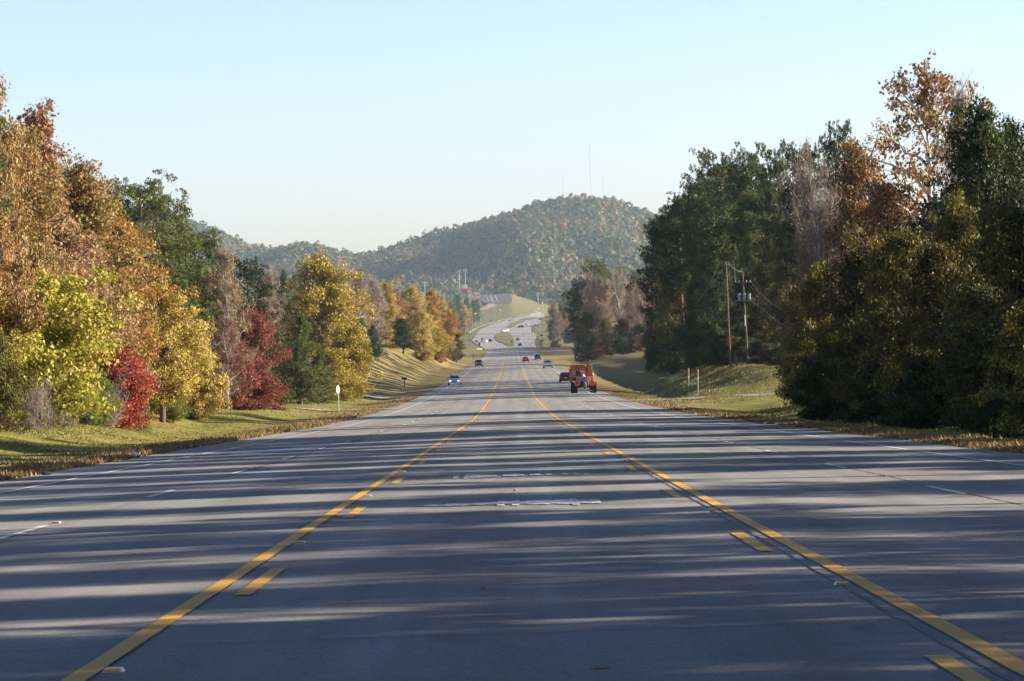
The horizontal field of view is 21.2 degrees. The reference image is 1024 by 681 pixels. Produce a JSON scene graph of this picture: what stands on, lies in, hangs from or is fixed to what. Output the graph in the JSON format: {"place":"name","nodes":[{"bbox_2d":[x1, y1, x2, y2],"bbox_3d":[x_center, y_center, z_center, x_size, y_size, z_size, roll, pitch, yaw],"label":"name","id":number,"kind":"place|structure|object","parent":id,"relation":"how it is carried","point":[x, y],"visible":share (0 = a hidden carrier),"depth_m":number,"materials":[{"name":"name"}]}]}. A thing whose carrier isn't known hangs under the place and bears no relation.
{"place":"outdoors","nodes":[
{"label":"outdoors","id":0,"kind":"place"},
{"bbox_2d":[132,204,649,302],"bbox_3d":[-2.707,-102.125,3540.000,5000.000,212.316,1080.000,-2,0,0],"label":"hills","id":1,"kind":"structure","parent":0,"point":[549,298],"depth_m":3363.68,"materials":[{"name":"green plant"}]},
{"bbox_2d":[120,193,663,297],"bbox_3d":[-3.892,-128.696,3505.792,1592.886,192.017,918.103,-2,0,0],"label":"mountain forest","id":2,"kind":"object","parent":1,"relation":"on","point":[421,252],"visible":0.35,"depth_m":3473.74,"materials":[{"name":"green plant"}]},
{"bbox_2d":[472,313,543,349],"bbox_3d":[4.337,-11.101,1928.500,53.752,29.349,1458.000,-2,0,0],"label":"road","id":3,"kind":"structure","parent":0,"point":[526,340],"depth_m":1681.82,"materials":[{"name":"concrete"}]},
{"bbox_2d":[0,348,1023,680],"bbox_3d":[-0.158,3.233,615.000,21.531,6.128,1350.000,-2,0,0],"label":"road","id":4,"kind":"structure","parent":0,"point":[586,546],"depth_m":23.76,"materials":[{"name":"grey asphalt"}]},
{"bbox_2d":[569,362,596,392],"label":"tractor","id":5,"kind":"object","parent":4,"relation":"on","point":[584,378],"visible":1,"depth_m":302.03,"materials":[{"name":"orange paint"}]},
{"bbox_2d":[0,206,1023,480],"bbox_3d":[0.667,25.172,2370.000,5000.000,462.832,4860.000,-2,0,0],"label":"ground","id":6,"kind":"structure","parent":0,"point":[622,372],"depth_m":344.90,"materials":[{"name":"green plant"}]},
{"bbox_2d":[0,140,31,329],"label":"broadleaf tree","id":7,"kind":"object","parent":6,"relation":"on","point":[5,257],"visible":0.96,"depth_m":110.31,"materials":[{"name":"brown plant"}]},
{"bbox_2d":[0,329,40,433],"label":"broadleaf tree","id":8,"kind":"object","parent":6,"relation":"on","point":[12,397],"visible":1,"depth_m":100.72,"materials":[{"name":"green plant"}]},
{"bbox_2d":[0,70,49,358],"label":"broadleaf tree","id":9,"kind":"object","parent":6,"relation":"on","point":[13,154],"visible":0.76,"depth_m":111.71,"materials":[{"name":"brown plant"}]},
{"bbox_2d":[17,370,59,430],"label":"shrub","id":10,"kind":"object","parent":6,"relation":"on","point":[35,400],"visible":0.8,"depth_m":107.91,"materials":[{"name":"grey plant"}]},
{"bbox_2d":[0,116,113,358],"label":"broadleaf tree","id":11,"kind":"object","parent":6,"relation":"on","point":[29,195],"visible":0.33,"depth_m":121.86,"materials":[{"name":"brown plant"}]},
{"bbox_2d":[16,97,110,371],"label":"broadleaf tree","id":12,"kind":"object","parent":6,"relation":"on","point":[35,119],"visible":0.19,"depth_m":135.66,"materials":[{"name":"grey plant"}]},
{"bbox_2d":[1,258,151,426],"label":"broadleaf tree","id":13,"kind":"object","parent":6,"relation":"on","point":[36,353],"visible":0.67,"depth_m":113.30,"materials":[{"name":"yellow plant"}]},
{"bbox_2d":[19,206,141,419],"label":"broadleaf tree","id":14,"kind":"object","parent":6,"relation":"on","point":[75,248],"visible":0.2,"depth_m":131.62,"materials":[{"name":"brown plant"}]},
{"bbox_2d":[75,365,123,426],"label":"broadleaf tree","id":15,"kind":"object","parent":6,"relation":"on","point":[106,383],"visible":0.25,"depth_m":127.86,"materials":[{"name":"green plant"}]},
{"bbox_2d":[53,143,164,356],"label":"broadleaf tree","id":16,"kind":"object","parent":6,"relation":"on","point":[81,179],"visible":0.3,"depth_m":141.38,"materials":[{"name":"brown plant"}]},
{"bbox_2d":[72,346,162,429],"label":"broadleaf tree","id":17,"kind":"object","parent":6,"relation":"on","point":[132,407],"visible":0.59,"depth_m":132.72,"materials":[{"name":"brown plant"}]},
{"bbox_2d":[99,358,138,427],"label":"shrub","id":18,"kind":"object","parent":6,"relation":"on","point":[114,419],"visible":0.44,"depth_m":129.91,"materials":[{"name":"grey plant"}]},
{"bbox_2d":[94,254,160,398],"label":"broadleaf tree","id":19,"kind":"object","parent":6,"relation":"on","point":[131,338],"visible":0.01,"depth_m":146.06,"materials":[{"name":"brown plant"}]},
{"bbox_2d":[98,207,200,426],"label":"broadleaf tree","id":20,"kind":"object","parent":6,"relation":"on","point":[125,226],"visible":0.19,"depth_m":149.25,"materials":[{"name":"brown plant"}]},
{"bbox_2d":[103,169,203,281],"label":"pine tree","id":21,"kind":"object","parent":6,"relation":"on","point":[155,205],"visible":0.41,"depth_m":214.64,"materials":[{"name":"green plant"}]},
{"bbox_2d":[130,251,214,357],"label":"tree","id":22,"kind":"object","parent":6,"relation":"on","point":[175,281],"visible":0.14,"depth_m":199.65,"materials":[{"name":"green plant"}]},
{"bbox_2d":[150,390,194,422],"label":"shrub","id":23,"kind":"object","parent":6,"relation":"on","point":[172,414],"visible":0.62,"depth_m":164.62,"materials":[{"name":"green plant"}]},
{"bbox_2d":[134,192,211,325],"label":"pine tree","id":24,"kind":"object","parent":6,"relation":"on","point":[181,212],"visible":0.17,"depth_m":224.60,"materials":[{"name":"green plant"}]},
{"bbox_2d":[129,278,217,422],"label":"broadleaf tree","id":25,"kind":"object","parent":6,"relation":"on","point":[173,383],"visible":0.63,"depth_m":162.61,"materials":[{"name":"yellow plant"}]},
{"bbox_2d":[155,265,242,381],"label":"pine tree","id":26,"kind":"object","parent":6,"relation":"on","point":[202,275],"visible":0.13,"depth_m":204.18,"materials":[{"name":"green plant"}]},
{"bbox_2d":[167,316,232,420],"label":"broadleaf tree","id":27,"kind":"object","parent":6,"relation":"on","point":[209,402],"visible":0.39,"depth_m":171.71,"materials":[{"name":"yellow plant"}]},
{"bbox_2d":[175,225,233,390],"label":"pine tree","id":28,"kind":"object","parent":6,"relation":"on","point":[210,244],"visible":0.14,"depth_m":234.42,"materials":[{"name":"green plant"}]},
{"bbox_2d":[203,237,257,362],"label":"broadleaf tree","id":29,"kind":"object","parent":6,"relation":"on","point":[222,261],"visible":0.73,"depth_m":204.74,"materials":[{"name":"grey plant"}]},
{"bbox_2d":[207,311,258,408],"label":"broadleaf tree","id":30,"kind":"object","parent":6,"relation":"on","point":[225,336],"visible":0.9,"depth_m":195.61,"materials":[{"name":"grey plant"}]},
{"bbox_2d":[202,345,267,409],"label":"broadleaf tree","id":31,"kind":"object","parent":6,"relation":"on","point":[240,397],"visible":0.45,"depth_m":203.04,"materials":[{"name":"brown plant"}]},
{"bbox_2d":[211,308,292,380],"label":"broadleaf tree","id":32,"kind":"object","parent":6,"relation":"on","point":[255,338],"visible":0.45,"depth_m":211.40,"materials":[{"name":"brown plant"}]},
{"bbox_2d":[219,255,284,349],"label":"pine tree","id":33,"kind":"object","parent":6,"relation":"on","point":[252,280],"visible":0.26,"depth_m":269.31,"materials":[{"name":"green plant"}]},
{"bbox_2d":[222,369,292,410],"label":"broadleaf tree","id":34,"kind":"object","parent":6,"relation":"on","point":[272,388],"visible":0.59,"depth_m":205.28,"materials":[{"name":"brown plant"}]},
{"bbox_2d":[257,262,287,341],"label":"broadleaf tree","id":35,"kind":"object","parent":6,"relation":"on","point":[270,300],"visible":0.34,"depth_m":379.65,"materials":[{"name":"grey plant"}]},
{"bbox_2d":[272,268,299,334],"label":"broadleaf tree","id":36,"kind":"object","parent":6,"relation":"on","point":[283,277],"visible":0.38,"depth_m":419.52,"materials":[{"name":"brown plant"}]},
{"bbox_2d":[274,313,340,404],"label":"pine tree","id":37,"kind":"object","parent":6,"relation":"on","point":[305,378],"visible":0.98,"depth_m":254.78,"materials":[{"name":"green plant"}]},
{"bbox_2d":[304,348,342,403],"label":"pine tree","id":38,"kind":"object","parent":6,"relation":"on","point":[320,362],"visible":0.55,"depth_m":267.58,"materials":[{"name":"green plant"}]},
{"bbox_2d":[273,248,385,381],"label":"broadleaf tree","id":39,"kind":"object","parent":6,"relation":"on","point":[310,298],"visible":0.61,"depth_m":298.32,"materials":[{"name":"yellow plant"}]},
{"bbox_2d":[304,345,374,401],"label":"broadleaf tree","id":40,"kind":"object","parent":6,"relation":"on","point":[334,363],"visible":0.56,"depth_m":289.07,"materials":[{"name":"yellow plant"}]},
{"bbox_2d":[314,319,377,400],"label":"broadleaf tree","id":41,"kind":"object","parent":6,"relation":"on","point":[348,336],"visible":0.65,"depth_m":292.40,"materials":[{"name":"yellow plant"}]},
{"bbox_2d":[347,268,375,330],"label":"broadleaf tree","id":42,"kind":"object","parent":6,"relation":"on","point":[362,286],"visible":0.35,"depth_m":559.43,"materials":[{"name":"grey plant"}]},
{"bbox_2d":[364,273,388,335],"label":"broadleaf tree","id":43,"kind":"object","parent":6,"relation":"on","point":[376,293],"visible":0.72,"depth_m":569.99,"materials":[{"name":"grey plant"}]},
{"bbox_2d":[192,279,573,332],"bbox_3d":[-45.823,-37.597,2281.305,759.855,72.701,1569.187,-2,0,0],"label":"valley woods","id":44,"kind":"object","parent":6,"relation":"on","point":[449,294],"visible":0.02,"depth_m":2844.93,"materials":[{"name":"green plant"}]},
{"bbox_2d":[371,276,406,344],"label":"broadleaf tree","id":45,"kind":"object","parent":6,"relation":"on","point":[386,289],"visible":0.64,"depth_m":599.21,"materials":[{"name":"yellow plant"}]},
{"bbox_2d":[384,317,419,353],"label":"pine tree","id":46,"kind":"object","parent":6,"relation":"on","point":[399,333],"visible":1,"depth_m":564.51,"materials":[{"name":"green plant"}]},
{"bbox_2d":[399,284,438,347],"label":"broadleaf tree","id":47,"kind":"object","parent":6,"relation":"on","point":[410,294],"visible":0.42,"depth_m":659.48,"materials":[{"name":"yellow plant"}]},
{"bbox_2d":[407,309,438,352],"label":"broadleaf tree","id":48,"kind":"object","parent":6,"relation":"on","point":[421,323],"visible":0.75,"depth_m":609.59,"materials":[{"name":"yellow plant"}]},
{"bbox_2d":[411,337,441,362],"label":"broadleaf tree","id":49,"kind":"object","parent":6,"relation":"on","point":[424,347],"visible":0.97,"depth_m":589.04,"materials":[{"name":"yellow plant"}]},
{"bbox_2d":[419,286,455,342],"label":"broadleaf tree","id":50,"kind":"object","parent":6,"relation":"on","point":[434,299],"visible":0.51,"depth_m":699.26,"materials":[{"name":"brown plant"}]},
{"bbox_2d":[0,389,1023,480],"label":"dry verge grass","id":51,"kind":"structure","parent":6,"relation":"on","point":[50,464],"depth_m":86.40,"materials":[{"name":"brown plant"}]},
{"bbox_2d":[566,276,596,339],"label":"pine tree","id":52,"kind":"object","parent":6,"relation":"on","point":[579,288],"visible":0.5,"depth_m":744.21,"materials":[{"name":"green plant"}]},
{"bbox_2d":[574,310,598,361],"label":"broadleaf tree","id":53,"kind":"object","parent":6,"relation":"on","point":[587,323],"visible":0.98,"depth_m":689.14,"materials":[{"name":"green plant"}]},
{"bbox_2d":[574,268,609,338],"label":"broadleaf tree","id":54,"kind":"object","parent":6,"relation":"on","point":[596,293],"visible":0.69,"depth_m":699.24,"materials":[{"name":"grey plant"}]},
{"bbox_2d":[579,257,614,353],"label":"tree","id":55,"kind":"object","parent":6,"relation":"on","point":[601,272],"visible":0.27,"depth_m":759.40,"materials":[{"name":"green plant"}]},
{"bbox_2d":[606,263,630,331],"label":"bare tree","id":56,"kind":"object","parent":6,"relation":"on","point":[618,286],"visible":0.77,"depth_m":699.47,"materials":[{"name":"grey plant"}]},
{"bbox_2d":[616,279,640,349],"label":"tree","id":57,"kind":"object","parent":6,"relation":"on","point":[632,295],"visible":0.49,"depth_m":689.86,"materials":[{"name":"grey plant"}]},
{"bbox_2d":[637,308,667,376],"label":"broadleaf tree","id":58,"kind":"object","parent":6,"relation":"on","point":[651,352],"visible":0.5,"depth_m":371.46,"materials":[{"name":"green plant"}]},
{"bbox_2d":[624,218,688,328],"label":"pine tree","id":59,"kind":"object","parent":6,"relation":"on","point":[649,278],"visible":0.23,"depth_m":389.12,"materials":[{"name":"green plant"}]},
{"bbox_2d":[650,263,692,348],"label":"broadleaf tree","id":60,"kind":"object","parent":6,"relation":"on","point":[668,310],"visible":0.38,"depth_m":364.62,"materials":[{"name":"green plant"}]},
{"bbox_2d":[643,187,704,369],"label":"pine tree","id":61,"kind":"object","parent":6,"relation":"on","point":[669,236],"visible":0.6,"depth_m":359.40,"materials":[{"name":"green plant"}]},
{"bbox_2d":[668,326,696,372],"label":"shrub","id":62,"kind":"object","parent":6,"relation":"on","point":[674,361],"visible":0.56,"depth_m":344.97,"materials":[{"name":"green plant"}]},
{"bbox_2d":[671,274,705,337],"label":"broadleaf tree","id":63,"kind":"object","parent":6,"relation":"on","point":[690,316],"visible":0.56,"depth_m":349.09,"materials":[{"name":"green plant"}]},
{"bbox_2d":[677,332,704,370],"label":"tree","id":64,"kind":"object","parent":6,"relation":"on","point":[691,364],"visible":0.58,"depth_m":335.26,"materials":[{"name":"green plant"}]},
{"bbox_2d":[659,172,738,316],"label":"pine tree","id":65,"kind":"object","parent":6,"relation":"on","point":[692,192],"visible":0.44,"depth_m":347.16,"materials":[{"name":"green plant"}]},
{"bbox_2d":[688,227,722,327],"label":"broadleaf tree","id":66,"kind":"object","parent":6,"relation":"on","point":[698,294],"visible":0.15,"depth_m":344.77,"materials":[{"name":"green plant"}]},
{"bbox_2d":[685,317,727,365],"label":"broadleaf tree","id":67,"kind":"object","parent":6,"relation":"on","point":[706,323],"visible":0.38,"depth_m":331.71,"materials":[{"name":"green plant"}]},
{"bbox_2d":[670,147,749,318],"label":"pine tree","id":68,"kind":"object","parent":6,"relation":"on","point":[714,198],"visible":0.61,"depth_m":338.13,"materials":[{"name":"green plant"}]},
{"bbox_2d":[705,333,727,367],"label":"tree","id":69,"kind":"object","parent":6,"relation":"on","point":[715,353],"visible":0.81,"depth_m":317.61,"materials":[{"name":"green plant"}]},
{"bbox_2d":[695,269,739,334],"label":"broadleaf tree","id":70,"kind":"object","parent":6,"relation":"on","point":[720,299],"visible":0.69,"depth_m":334.24,"materials":[{"name":"green plant"}]},
{"bbox_2d":[714,274,759,340],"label":"broadleaf tree","id":71,"kind":"object","parent":6,"relation":"on","point":[734,321],"visible":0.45,"depth_m":324.17,"materials":[{"name":"green plant"}]},
{"bbox_2d":[716,141,783,305],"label":"pine tree","id":72,"kind":"object","parent":6,"relation":"on","point":[737,178],"visible":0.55,"depth_m":328.41,"materials":[{"name":"green plant"}]},
{"bbox_2d":[725,182,783,323],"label":"pine tree","id":73,"kind":"object","parent":6,"relation":"on","point":[748,232],"visible":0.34,"depth_m":326.33,"materials":[{"name":"green plant"}]},
{"bbox_2d":[735,258,784,343],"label":"broadleaf tree","id":74,"kind":"object","parent":6,"relation":"on","point":[765,271],"visible":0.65,"depth_m":317.31,"materials":[{"name":"green plant"}]},
{"bbox_2d":[749,142,803,315],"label":"pine tree","id":75,"kind":"object","parent":6,"relation":"on","point":[765,222],"visible":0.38,"depth_m":319.95,"materials":[{"name":"green plant"}]},
{"bbox_2d":[760,244,802,344],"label":"broadleaf tree","id":76,"kind":"object","parent":6,"relation":"on","point":[782,276],"visible":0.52,"depth_m":289.45,"materials":[{"name":"green plant"}]},
{"bbox_2d":[773,303,805,406],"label":"broadleaf tree","id":77,"kind":"object","parent":6,"relation":"on","point":[782,363],"visible":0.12,"depth_m":185.85,"materials":[{"name":"green plant"}]},
{"bbox_2d":[764,138,830,307],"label":"pine tree","id":78,"kind":"object","parent":6,"relation":"on","point":[789,237],"visible":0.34,"depth_m":281.73,"materials":[{"name":"green plant"}]},
{"bbox_2d":[778,280,818,394],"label":"broadleaf tree","id":79,"kind":"object","parent":6,"relation":"on","point":[792,331],"visible":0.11,"depth_m":171.61,"materials":[{"name":"green plant"}]},
{"bbox_2d":[767,138,834,306],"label":"bare tree","id":80,"kind":"object","parent":6,"relation":"on","point":[804,183],"visible":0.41,"depth_m":187.72,"materials":[{"name":"grey plant"}]},
{"bbox_2d":[771,257,853,419],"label":"broadleaf tree","id":81,"kind":"object","parent":6,"relation":"on","point":[812,285],"visible":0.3,"depth_m":151.63,"materials":[{"name":"green plant"}]},
{"bbox_2d":[798,169,844,296],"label":"bare tree","id":82,"kind":"object","parent":6,"relation":"on","point":[820,248],"visible":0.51,"depth_m":181.90,"materials":[{"name":"grey plant"}]},
{"bbox_2d":[780,348,864,421],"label":"shrub","id":83,"kind":"object","parent":6,"relation":"on","point":[821,403],"visible":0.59,"depth_m":139.70,"materials":[{"name":"green plant"}]},
{"bbox_2d":[799,189,863,305],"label":"broadleaf tree","id":84,"kind":"object","parent":6,"relation":"on","point":[809,252],"visible":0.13,"depth_m":186.07,"materials":[{"name":"brown plant"}]},
{"bbox_2d":[810,118,863,206],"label":"pine tree","id":85,"kind":"object","parent":6,"relation":"on","point":[834,150],"visible":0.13,"depth_m":278.03,"materials":[{"name":"green plant"}]},
{"bbox_2d":[792,117,898,303],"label":"broadleaf tree","id":86,"kind":"object","parent":6,"relation":"on","point":[847,177],"visible":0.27,"depth_m":185.28,"materials":[{"name":"brown plant"}]},
{"bbox_2d":[808,244,911,423],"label":"broadleaf tree","id":87,"kind":"object","parent":6,"relation":"on","point":[847,289],"visible":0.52,"depth_m":133.27,"materials":[{"name":"green plant"}]},
{"bbox_2d":[825,356,899,426],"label":"shrub","id":88,"kind":"object","parent":6,"relation":"on","point":[866,397],"visible":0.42,"depth_m":123.69,"materials":[{"name":"green plant"}]},
{"bbox_2d":[822,167,927,309],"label":"broadleaf tree","id":89,"kind":"object","parent":6,"relation":"on","point":[883,202],"visible":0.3,"depth_m":179.31,"materials":[{"name":"brown plant"}]},
{"bbox_2d":[824,215,940,427],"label":"broadleaf tree","id":90,"kind":"object","parent":6,"relation":"on","point":[901,245],"visible":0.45,"depth_m":121.75,"materials":[{"name":"green plant"}]},
{"bbox_2d":[845,49,992,242],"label":"sycamore tree","id":91,"kind":"object","parent":6,"relation":"on","point":[922,96],"visible":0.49,"depth_m":179.26,"materials":[{"name":"brown plant"}]},
{"bbox_2d":[875,352,967,429],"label":"shrub","id":92,"kind":"object","parent":6,"relation":"on","point":[924,412],"visible":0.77,"depth_m":111.49,"materials":[{"name":"green plant"}]},
{"bbox_2d":[871,236,991,426],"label":"broadleaf tree","id":93,"kind":"object","parent":6,"relation":"on","point":[936,265],"visible":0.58,"depth_m":111.61,"materials":[{"name":"green plant"}]},
{"bbox_2d":[922,64,978,245],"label":"broadleaf tree","id":94,"kind":"object","parent":6,"relation":"on","point":[957,96],"visible":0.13,"depth_m":175.79,"materials":[{"name":"grey plant"}]},
{"bbox_2d":[891,87,1023,322],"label":"broadleaf tree","id":95,"kind":"object","parent":6,"relation":"on","point":[977,153],"visible":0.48,"depth_m":131.05,"materials":[{"name":"green plant"}]},
{"bbox_2d":[915,185,1003,409],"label":"broadleaf tree","id":96,"kind":"object","parent":6,"relation":"on","point":[956,208],"visible":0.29,"depth_m":125.67,"materials":[{"name":"green plant"}]},
{"bbox_2d":[926,279,1008,405],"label":"broadleaf tree","id":97,"kind":"object","parent":6,"relation":"on","point":[987,294],"visible":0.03,"depth_m":119.57,"materials":[{"name":"green plant"}]},
{"bbox_2d":[920,318,1023,432],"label":"broadleaf tree","id":98,"kind":"object","parent":6,"relation":"on","point":[964,419],"visible":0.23,"depth_m":100.55,"materials":[{"name":"green plant"}]},
{"bbox_2d":[931,196,1023,428],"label":"broadleaf tree","id":99,"kind":"object","parent":6,"relation":"on","point":[1006,227],"visible":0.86,"depth_m":97.62,"materials":[{"name":"green plant"}]},
{"bbox_2d":[968,299,1023,435],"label":"broadleaf tree","id":100,"kind":"object","parent":6,"relation":"on","point":[1017,350],"visible":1,"depth_m":91.59,"materials":[{"name":"green plant"}]},
{"bbox_2d":[968,387,1023,438],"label":"shrub","id":101,"kind":"object","parent":6,"relation":"on","point":[987,414],"visible":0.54,"depth_m":95.71,"materials":[{"name":"green plant"}]},
{"bbox_2d":[986,112,1023,302],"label":"broadleaf tree","id":102,"kind":"object","parent":6,"relation":"on","point":[1018,172],"visible":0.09,"depth_m":139.46,"materials":[{"name":"green plant"}]},
{"bbox_2d":[0,0,1023,254],"label":"sky","id":103,"kind":"structure","parent":0,"point":[355,126],"materials":[{"name":"blue"}]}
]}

